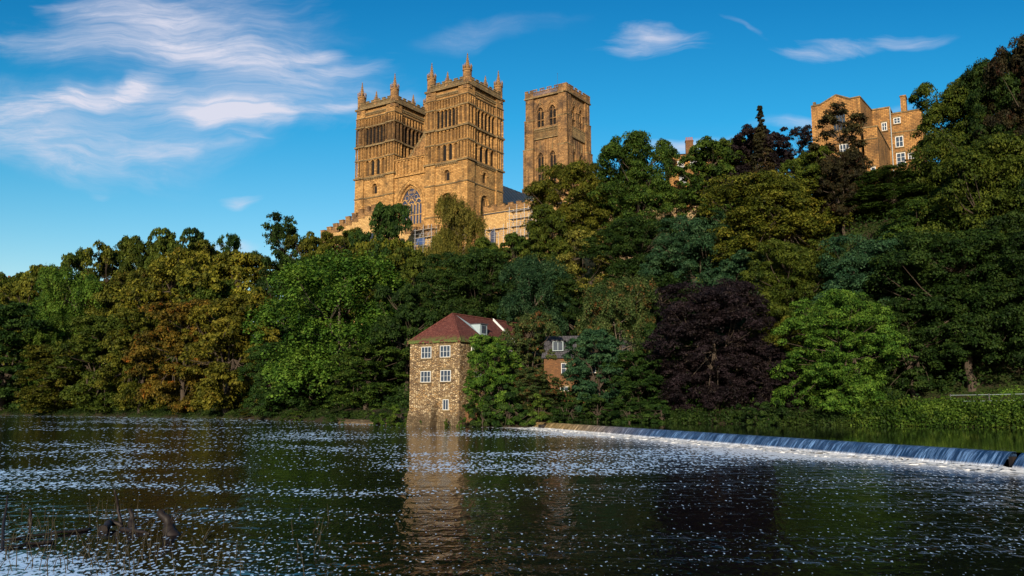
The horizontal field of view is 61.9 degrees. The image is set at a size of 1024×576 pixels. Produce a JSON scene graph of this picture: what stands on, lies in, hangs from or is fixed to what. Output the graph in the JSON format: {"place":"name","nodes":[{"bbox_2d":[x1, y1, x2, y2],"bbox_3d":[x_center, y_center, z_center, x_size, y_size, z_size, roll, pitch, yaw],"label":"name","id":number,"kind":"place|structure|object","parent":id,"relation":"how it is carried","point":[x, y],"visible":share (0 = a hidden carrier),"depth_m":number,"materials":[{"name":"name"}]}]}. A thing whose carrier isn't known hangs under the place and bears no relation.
{"place":"outdoors","nodes":[
{"label":"outdoors","id":0,"kind":"place"},
{"bbox_2d":[0,415,1023,575],"bbox_3d":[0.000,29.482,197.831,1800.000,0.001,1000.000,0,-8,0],"label":"river water","id":1,"kind":"structure","parent":0,"point":[402,500],"depth_m":21.48,"materials":[{"name":"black liquid"}]},
{"bbox_2d":[156,505,184,535],"bbox_3d":[-6.684,4.622,16.563,0.635,0.829,0.392,-2,-8,14],"label":"tree stump","id":2,"kind":"object","parent":1,"relation":"in","point":[164,517],"visible":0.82,"depth_m":16.61,"materials":[{"name":"wood"}]},
{"bbox_2d":[519,427,1023,473],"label":"weir foam","id":3,"kind":"object","parent":1,"relation":"on","point":[913,461],"visible":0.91,"depth_m":42.91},
{"bbox_2d":[533,422,1023,468],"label":"weir","id":4,"kind":"object","parent":1,"relation":"in","point":[962,456],"visible":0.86,"depth_m":43.85,"materials":[{"name":"liquid"}]},
{"bbox_2d":[0,183,1023,427],"bbox_3d":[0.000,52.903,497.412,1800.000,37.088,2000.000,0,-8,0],"label":"ground","id":5,"kind":"structure","parent":0,"point":[1012,381],"depth_m":88.63,"materials":[{"name":"green plant"}]},
{"bbox_2d":[0,301,56,411],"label":"broadleaf tree","id":6,"kind":"object","parent":5,"relation":"on","point":[12,319],"visible":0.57,"depth_m":202.80,"materials":[{"name":"green plant"}]},
{"bbox_2d":[0,276,61,366],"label":"broadleaf tree","id":7,"kind":"object","parent":5,"relation":"on","point":[24,289],"visible":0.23,"depth_m":235.25,"materials":[{"name":"green plant"}]},
{"bbox_2d":[10,312,81,402],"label":"broadleaf tree","id":8,"kind":"object","parent":5,"relation":"on","point":[52,336],"visible":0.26,"depth_m":204.43,"materials":[{"name":"green plant"}]},
{"bbox_2d":[12,343,98,412],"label":"broadleaf tree","id":9,"kind":"object","parent":5,"relation":"on","point":[42,400],"visible":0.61,"depth_m":188.66,"materials":[{"name":"green plant"}]},
{"bbox_2d":[38,246,92,336],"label":"broadleaf tree","id":10,"kind":"object","parent":5,"relation":"on","point":[72,260],"visible":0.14,"depth_m":270.76,"materials":[{"name":"green plant"}]},
{"bbox_2d":[28,263,110,397],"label":"broadleaf tree","id":11,"kind":"object","parent":5,"relation":"on","point":[77,295],"visible":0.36,"depth_m":210.33,"materials":[{"name":"green plant"}]},
{"bbox_2d":[67,239,121,309],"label":"broadleaf tree","id":12,"kind":"object","parent":5,"relation":"on","point":[106,264],"visible":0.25,"depth_m":251.64,"materials":[{"name":"green plant"}]},
{"bbox_2d":[44,313,146,412],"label":"broadleaf tree","id":13,"kind":"object","parent":5,"relation":"on","point":[93,326],"visible":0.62,"depth_m":180.45,"materials":[{"name":"green plant"}]},
{"bbox_2d":[72,270,164,394],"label":"broadleaf tree","id":14,"kind":"object","parent":5,"relation":"on","point":[120,282],"visible":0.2,"depth_m":208.03,"materials":[{"name":"green plant"}]},
{"bbox_2d":[92,308,178,413],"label":"broadleaf tree","id":15,"kind":"object","parent":5,"relation":"on","point":[140,321],"visible":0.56,"depth_m":172.31,"materials":[{"name":"green plant"}]},
{"bbox_2d":[112,235,167,304],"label":"broadleaf tree","id":16,"kind":"object","parent":5,"relation":"on","point":[135,250],"visible":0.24,"depth_m":238.75,"materials":[{"name":"green plant"}]},
{"bbox_2d":[104,246,213,398],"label":"broadleaf tree","id":17,"kind":"object","parent":5,"relation":"on","point":[168,269],"visible":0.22,"depth_m":196.32,"materials":[{"name":"green plant"}]},
{"bbox_2d":[137,227,182,297],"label":"broadleaf tree","id":18,"kind":"object","parent":5,"relation":"on","point":[168,242],"visible":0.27,"depth_m":231.63,"materials":[{"name":"green plant"}]},
{"bbox_2d":[122,297,228,413],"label":"broadleaf tree","id":19,"kind":"object","parent":5,"relation":"on","point":[152,385],"visible":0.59,"depth_m":163.61,"materials":[{"name":"orange plant"}]},
{"bbox_2d":[149,237,220,301],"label":"broadleaf tree","id":20,"kind":"object","parent":5,"relation":"on","point":[201,245],"visible":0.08,"depth_m":211.20,"materials":[{"name":"green plant"}]},
{"bbox_2d":[179,227,212,254],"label":"broadleaf tree","id":21,"kind":"object","parent":5,"relation":"on","point":[189,231],"visible":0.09,"depth_m":225.49,"materials":[{"name":"green plant"}]},
{"bbox_2d":[166,277,244,398],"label":"broadleaf tree","id":22,"kind":"object","parent":5,"relation":"on","point":[203,293],"visible":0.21,"depth_m":177.37,"materials":[{"name":"green plant"}]},
{"bbox_2d":[170,249,279,394],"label":"broadleaf tree","id":23,"kind":"object","parent":5,"relation":"on","point":[242,267],"visible":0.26,"depth_m":180.84,"materials":[{"name":"green plant"}]},
{"bbox_2d":[210,232,244,287],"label":"broadleaf tree","id":24,"kind":"object","parent":5,"relation":"on","point":[230,242],"visible":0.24,"depth_m":219.84,"materials":[{"name":"green plant"}]},
{"bbox_2d":[174,293,286,414],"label":"broadleaf tree","id":25,"kind":"object","parent":5,"relation":"on","point":[232,307],"visible":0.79,"depth_m":155.08,"materials":[{"name":"green plant"}]},
{"bbox_2d":[237,341,305,415],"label":"broadleaf tree","id":26,"kind":"object","parent":5,"relation":"on","point":[268,406],"visible":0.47,"depth_m":143.75,"materials":[{"name":"green plant"}]},
{"bbox_2d":[250,210,310,330],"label":"broadleaf tree","id":27,"kind":"object","parent":5,"relation":"on","point":[278,231],"visible":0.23,"depth_m":199.03,"materials":[{"name":"green plant"}]},
{"bbox_2d":[250,249,317,345],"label":"broadleaf tree","id":28,"kind":"object","parent":5,"relation":"on","point":[267,261],"visible":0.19,"depth_m":177.19,"materials":[{"name":"green plant"}]},
{"bbox_2d":[280,231,338,342],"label":"broadleaf tree","id":29,"kind":"object","parent":5,"relation":"on","point":[312,243],"visible":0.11,"depth_m":196.43,"materials":[{"name":"green plant"}]},
{"bbox_2d":[274,349,348,410],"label":"broadleaf tree","id":30,"kind":"object","parent":5,"relation":"on","point":[301,401],"visible":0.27,"depth_m":133.88,"materials":[{"name":"green plant"}]},
{"bbox_2d":[240,245,413,407],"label":"broadleaf tree","id":31,"kind":"object","parent":5,"relation":"on","point":[329,271],"visible":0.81,"depth_m":129.28,"materials":[{"name":"green plant"}]},
{"bbox_2d":[314,225,371,323],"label":"broadleaf tree","id":32,"kind":"object","parent":5,"relation":"on","point":[341,240],"visible":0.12,"depth_m":190.41,"materials":[{"name":"green plant"}]},
{"bbox_2d":[321,340,409,409],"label":"broadleaf tree","id":33,"kind":"object","parent":5,"relation":"on","point":[360,360],"visible":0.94,"depth_m":119.55,"materials":[{"name":"green plant"}]},
{"bbox_2d":[347,201,413,336],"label":"broadleaf tree","id":34,"kind":"object","parent":5,"relation":"on","point":[386,218],"visible":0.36,"depth_m":171.18,"materials":[{"name":"green plant"}]},
{"bbox_2d":[349,236,413,341],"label":"broadleaf tree","id":35,"kind":"object","parent":5,"relation":"on","point":[396,243],"visible":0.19,"depth_m":168.09,"materials":[{"name":"green plant"}]},
{"bbox_2d":[365,282,443,399],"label":"broadleaf tree","id":36,"kind":"object","parent":5,"relation":"on","point":[409,313],"visible":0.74,"depth_m":122.37,"materials":[{"name":"green plant"}]},
{"bbox_2d":[394,246,447,326],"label":"broadleaf tree","id":37,"kind":"object","parent":5,"relation":"on","point":[412,270],"visible":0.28,"depth_m":151.28,"materials":[{"name":"green plant"}]},
{"bbox_2d":[413,224,458,321],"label":"broadleaf tree","id":38,"kind":"object","parent":5,"relation":"on","point":[438,242],"visible":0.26,"depth_m":156.32,"materials":[{"name":"green plant"}]},
{"bbox_2d":[0,403,901,425],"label":"bank weeds","id":39,"kind":"object","parent":5,"relation":"on","point":[785,417],"visible":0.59,"depth_m":89.11,"materials":[{"name":"green plant"}]},
{"bbox_2d":[420,297,485,331],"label":"broadleaf tree","id":40,"kind":"object","parent":5,"relation":"on","point":[453,306],"visible":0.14,"depth_m":124.66,"materials":[{"name":"green plant"}]},
{"bbox_2d":[318,53,592,328],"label":"cathedral","id":41,"kind":"structure","parent":5,"relation":"on","point":[447,137],"depth_m":201.43,"materials":[{"name":"stone"}]},
{"bbox_2d":[398,246,521,321],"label":"broadleaf tree","id":42,"kind":"object","parent":5,"relation":"on","point":[478,263],"visible":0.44,"depth_m":131.44,"materials":[{"name":"green plant"}]},
{"bbox_2d":[433,189,488,321],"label":"broadleaf tree","id":43,"kind":"object","parent":5,"relation":"on","point":[464,223],"visible":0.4,"depth_m":159.35,"materials":[{"name":"green plant"}]},
{"bbox_2d":[406,313,541,426],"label":"fulling mill","id":44,"kind":"object","parent":5,"relation":"on","point":[439,363],"visible":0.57,"depth_m":99.68,"materials":[{"name":"stone"}]},
{"bbox_2d":[462,394,496,426],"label":"shrub","id":45,"kind":"object","parent":5,"relation":"on","point":[487,421],"visible":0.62,"depth_m":95.23,"materials":[{"name":"green plant"}]},
{"bbox_2d":[465,236,507,313],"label":"broadleaf tree","id":46,"kind":"object","parent":5,"relation":"on","point":[482,242],"visible":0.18,"depth_m":152.79,"materials":[{"name":"green plant"}]},
{"bbox_2d":[462,334,524,424],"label":"broadleaf tree","id":47,"kind":"object","parent":5,"relation":"on","point":[485,355],"visible":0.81,"depth_m":95.79,"materials":[{"name":"green plant"}]},
{"bbox_2d":[482,384,529,427],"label":"shrub","id":48,"kind":"object","parent":5,"relation":"on","point":[488,410],"visible":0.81,"depth_m":93.20,"materials":[{"name":"green plant"}]},
{"bbox_2d":[485,232,543,316],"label":"broadleaf tree","id":49,"kind":"object","parent":5,"relation":"on","point":[515,242],"visible":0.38,"depth_m":148.54,"materials":[{"name":"green plant"}]},
{"bbox_2d":[6,156,1023,417],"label":"undergrowth","id":50,"kind":"object","parent":5,"relation":"on","point":[402,396],"visible":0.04,"depth_m":97.22,"materials":[{"name":"green plant"}]},
{"bbox_2d":[498,310,561,402],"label":"broadleaf tree","id":51,"kind":"object","parent":5,"relation":"on","point":[522,342],"visible":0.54,"depth_m":103.09,"materials":[{"name":"green plant"}]},
{"bbox_2d":[496,251,574,339],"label":"broadleaf tree","id":52,"kind":"object","parent":5,"relation":"on","point":[525,270],"visible":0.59,"depth_m":116.41,"materials":[{"name":"green plant"}]},
{"bbox_2d":[512,367,563,415],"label":"broadleaf tree","id":53,"kind":"object","parent":5,"relation":"on","point":[533,384],"visible":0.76,"depth_m":94.90,"materials":[{"name":"green plant"}]},
{"bbox_2d":[511,393,564,425],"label":"shrub","id":54,"kind":"object","parent":5,"relation":"on","point":[540,415],"visible":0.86,"depth_m":91.59,"materials":[{"name":"green plant"}]},
{"bbox_2d":[517,202,577,285],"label":"broadleaf tree","id":55,"kind":"object","parent":5,"relation":"on","point":[548,238],"visible":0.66,"depth_m":146.13,"materials":[{"name":"green plant"}]},
{"bbox_2d":[528,270,596,340],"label":"broadleaf tree","id":56,"kind":"object","parent":5,"relation":"on","point":[560,290],"visible":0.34,"depth_m":116.68,"materials":[{"name":"green plant"}]},
{"bbox_2d":[548,396,585,421],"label":"shrub","id":57,"kind":"object","parent":5,"relation":"on","point":[567,418],"visible":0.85,"depth_m":91.58,"materials":[{"name":"green plant"}]},
{"bbox_2d":[520,157,625,282],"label":"broadleaf tree","id":58,"kind":"object","parent":5,"relation":"on","point":[581,206],"visible":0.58,"depth_m":152.44,"materials":[{"name":"green plant"}]},
{"bbox_2d":[553,229,610,319],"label":"broadleaf tree","id":59,"kind":"object","parent":5,"relation":"on","point":[575,264],"visible":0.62,"depth_m":126.56,"materials":[{"name":"green plant"}]},
{"bbox_2d":[541,326,636,402],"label":"brick house","id":60,"kind":"structure","parent":5,"relation":"on","point":[556,368],"depth_m":102.50,"materials":[{"name":"brown brick"}]},
{"bbox_2d":[570,393,619,421],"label":"shrub","id":61,"kind":"object","parent":5,"relation":"on","point":[597,400],"visible":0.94,"depth_m":90.34,"materials":[{"name":"green plant"}]},
{"bbox_2d":[561,328,637,412],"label":"broadleaf tree","id":62,"kind":"object","parent":5,"relation":"on","point":[611,344],"visible":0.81,"depth_m":93.83,"materials":[{"name":"green plant"}]},
{"bbox_2d":[483,196,734,293],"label":"monastic range","id":63,"kind":"structure","parent":5,"relation":"on","point":[496,216],"depth_m":189.02,"materials":[{"name":"beige stone"}]},
{"bbox_2d":[572,270,658,395],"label":"broadleaf tree","id":64,"kind":"object","parent":5,"relation":"on","point":[615,301],"visible":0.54,"depth_m":99.81,"materials":[{"name":"green plant"}]},
{"bbox_2d":[603,400,646,422],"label":"shrub","id":65,"kind":"object","parent":5,"relation":"on","point":[631,417],"visible":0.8,"depth_m":88.90,"materials":[{"name":"green plant"}]},
{"bbox_2d":[587,130,684,243],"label":"broadleaf tree","id":66,"kind":"object","parent":5,"relation":"on","point":[639,187],"visible":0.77,"depth_m":146.24,"materials":[{"name":"green plant"}]},
{"bbox_2d":[575,215,698,316],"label":"broadleaf tree","id":67,"kind":"object","parent":5,"relation":"on","point":[627,234],"visible":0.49,"depth_m":122.63,"materials":[{"name":"green plant"}]},
{"bbox_2d":[599,350,674,410],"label":"broadleaf tree","id":68,"kind":"object","parent":5,"relation":"on","point":[640,370],"visible":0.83,"depth_m":90.85,"materials":[{"name":"green plant"}]},
{"bbox_2d":[597,205,708,274],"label":"precinct wall","id":69,"kind":"structure","parent":5,"relation":"on","point":[689,208],"depth_m":146.18,"materials":[{"name":"stone"}]},
{"bbox_2d":[631,399,688,422],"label":"shrub","id":70,"kind":"object","parent":5,"relation":"on","point":[658,406],"visible":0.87,"depth_m":86.80,"materials":[{"name":"green plant"}]},
{"bbox_2d":[620,272,700,354],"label":"broadleaf tree","id":71,"kind":"object","parent":5,"relation":"on","point":[669,278],"visible":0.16,"depth_m":108.18,"materials":[{"name":"green plant"}]},
{"bbox_2d":[634,322,697,401],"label":"broadleaf tree","id":72,"kind":"object","parent":5,"relation":"on","point":[649,329],"visible":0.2,"depth_m":93.92,"materials":[{"name":"green plant"}]},
{"bbox_2d":[637,210,744,299],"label":"broadleaf tree","id":73,"kind":"object","parent":5,"relation":"on","point":[695,234],"visible":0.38,"depth_m":115.16,"materials":[{"name":"green plant"}]},
{"bbox_2d":[665,137,726,212],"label":"chimney house","id":74,"kind":"structure","parent":5,"relation":"on","point":[688,145],"depth_m":154.09,"materials":[{"name":"stone"}]},
{"bbox_2d":[673,135,746,217],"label":"broadleaf tree","id":75,"kind":"object","parent":5,"relation":"on","point":[702,155],"visible":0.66,"depth_m":142.16,"materials":[{"name":"green plant"}]},
{"bbox_2d":[640,278,781,411],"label":"broadleaf tree","id":76,"kind":"object","parent":5,"relation":"on","point":[710,307],"visible":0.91,"depth_m":87.15,"materials":[{"name":"purple plant"}]},
{"bbox_2d":[705,137,752,207],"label":"broadleaf tree","id":77,"kind":"object","parent":5,"relation":"on","point":[724,141],"visible":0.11,"depth_m":143.25,"materials":[{"name":"green plant"}]},
{"bbox_2d":[693,249,773,369],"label":"broadleaf tree","id":78,"kind":"object","parent":5,"relation":"on","point":[738,265],"visible":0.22,"depth_m":102.85,"materials":[{"name":"green plant"}]},
{"bbox_2d":[739,105,776,207],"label":"conifer tree","id":79,"kind":"object","parent":5,"relation":"on","point":[758,140],"visible":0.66,"depth_m":135.66,"materials":[{"name":"green plant"}]},
{"bbox_2d":[721,124,796,206],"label":"broadleaf tree","id":80,"kind":"object","parent":5,"relation":"on","point":[774,139],"visible":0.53,"depth_m":138.36,"materials":[{"name":"brown plant"}]},
{"bbox_2d":[735,400,787,424],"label":"shrub","id":81,"kind":"object","parent":5,"relation":"on","point":[765,420],"visible":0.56,"depth_m":78.52,"materials":[{"name":"green plant"}]},
{"bbox_2d":[737,345,804,409],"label":"broadleaf tree","id":82,"kind":"object","parent":5,"relation":"on","point":[774,355],"visible":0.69,"depth_m":83.90,"materials":[{"name":"green plant"}]},
{"bbox_2d":[688,169,855,283],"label":"broadleaf tree","id":83,"kind":"object","parent":5,"relation":"on","point":[771,198],"visible":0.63,"depth_m":110.56,"materials":[{"name":"green plant"}]},
{"bbox_2d":[753,316,813,402],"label":"broadleaf tree","id":84,"kind":"object","parent":5,"relation":"on","point":[785,347],"visible":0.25,"depth_m":87.17,"materials":[{"name":"green plant"}]},
{"bbox_2d":[734,235,847,368],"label":"broadleaf tree","id":85,"kind":"object","parent":5,"relation":"on","point":[792,276],"visible":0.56,"depth_m":96.47,"materials":[{"name":"green plant"}]},
{"bbox_2d":[780,125,812,177],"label":"broadleaf tree","id":86,"kind":"object","parent":5,"relation":"on","point":[803,133],"visible":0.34,"depth_m":140.27,"materials":[{"name":"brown plant"}]},
{"bbox_2d":[779,145,841,212],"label":"broadleaf tree","id":87,"kind":"object","parent":5,"relation":"on","point":[811,169],"visible":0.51,"depth_m":117.39,"materials":[{"name":"green plant"}]},
{"bbox_2d":[766,288,912,414],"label":"broadleaf tree","id":88,"kind":"object","parent":5,"relation":"on","point":[845,314],"visible":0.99,"depth_m":79.09,"materials":[{"name":"green plant"}]},
{"bbox_2d":[805,101,873,219],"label":"broadleaf tree","id":89,"kind":"object","parent":5,"relation":"on","point":[851,126],"visible":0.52,"depth_m":115.81,"materials":[{"name":"green plant"}]},
{"bbox_2d":[816,150,867,235],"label":"broadleaf tree","id":90,"kind":"object","parent":5,"relation":"on","point":[851,165],"visible":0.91,"depth_m":111.41,"materials":[{"name":"green plant"}]},
{"bbox_2d":[811,94,925,182],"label":"college building","id":91,"kind":"structure","parent":5,"relation":"on","point":[886,137],"depth_m":131.61,"materials":[{"name":"stone"}]},
{"bbox_2d":[810,230,947,364],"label":"broadleaf tree","id":92,"kind":"object","parent":5,"relation":"on","point":[850,262],"visible":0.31,"depth_m":89.69,"materials":[{"name":"green plant"}]},
{"bbox_2d":[838,162,946,219],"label":"broadleaf tree","id":93,"kind":"object","parent":5,"relation":"on","point":[888,182],"visible":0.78,"depth_m":108.68,"materials":[{"name":"green plant"}]},
{"bbox_2d":[861,294,963,400],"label":"broadleaf tree","id":94,"kind":"object","parent":5,"relation":"on","point":[929,354],"visible":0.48,"depth_m":81.83,"materials":[{"name":"green plant"}]},
{"bbox_2d":[863,197,967,299],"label":"broadleaf tree","id":95,"kind":"object","parent":5,"relation":"on","point":[910,219],"visible":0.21,"depth_m":90.39,"materials":[{"name":"green plant"}]},
{"bbox_2d":[836,392,1023,427],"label":"bank brambles","id":96,"kind":"object","parent":5,"relation":"on","point":[913,411],"visible":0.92,"depth_m":73.30,"materials":[{"name":"green plant"}]},
{"bbox_2d":[857,225,1023,391],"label":"broadleaf tree","id":97,"kind":"object","parent":5,"relation":"on","point":[943,248],"visible":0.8,"depth_m":80.15,"materials":[{"name":"green plant"}]},
{"bbox_2d":[879,385,1023,413],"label":"grass bank","id":98,"kind":"structure","parent":5,"relation":"on","point":[1008,392],"depth_m":78.79,"materials":[{"name":"green plant"}]},
{"bbox_2d":[908,69,997,226],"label":"broadleaf tree","id":99,"kind":"object","parent":5,"relation":"on","point":[949,105],"visible":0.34,"depth_m":102.39,"materials":[{"name":"green plant"}]},
{"bbox_2d":[907,128,1023,329],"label":"broadleaf tree","id":100,"kind":"object","parent":5,"relation":"on","point":[986,159],"visible":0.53,"depth_m":85.48,"materials":[{"name":"green plant"}]},
{"bbox_2d":[950,209,1023,365],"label":"broadleaf tree","id":101,"kind":"object","parent":5,"relation":"on","point":[1015,225],"visible":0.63,"depth_m":77.19,"materials":[{"name":"green plant"}]},
{"bbox_2d":[958,51,1023,188],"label":"broadleaf tree","id":102,"kind":"object","parent":5,"relation":"on","point":[973,105],"visible":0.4,"depth_m":97.68,"materials":[{"name":"green plant"}]},
{"bbox_2d":[972,33,1023,209],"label":"broadleaf tree","id":103,"kind":"object","parent":5,"relation":"on","point":[998,66],"visible":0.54,"depth_m":95.51,"materials":[{"name":"green plant"}]},
{"bbox_2d":[0,0,1023,360],"label":"sky","id":104,"kind":"structure","parent":0,"point":[118,118],"materials":[{"name":"blue"}]},
{"bbox_2d":[547,422,1023,452],"bbox_3d":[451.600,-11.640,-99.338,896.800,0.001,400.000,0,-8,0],"label":"river water","id":105,"kind":"structure","parent":0,"point":[997,439],"depth_m":57.39,"materials":[{"name":"green liquid"}]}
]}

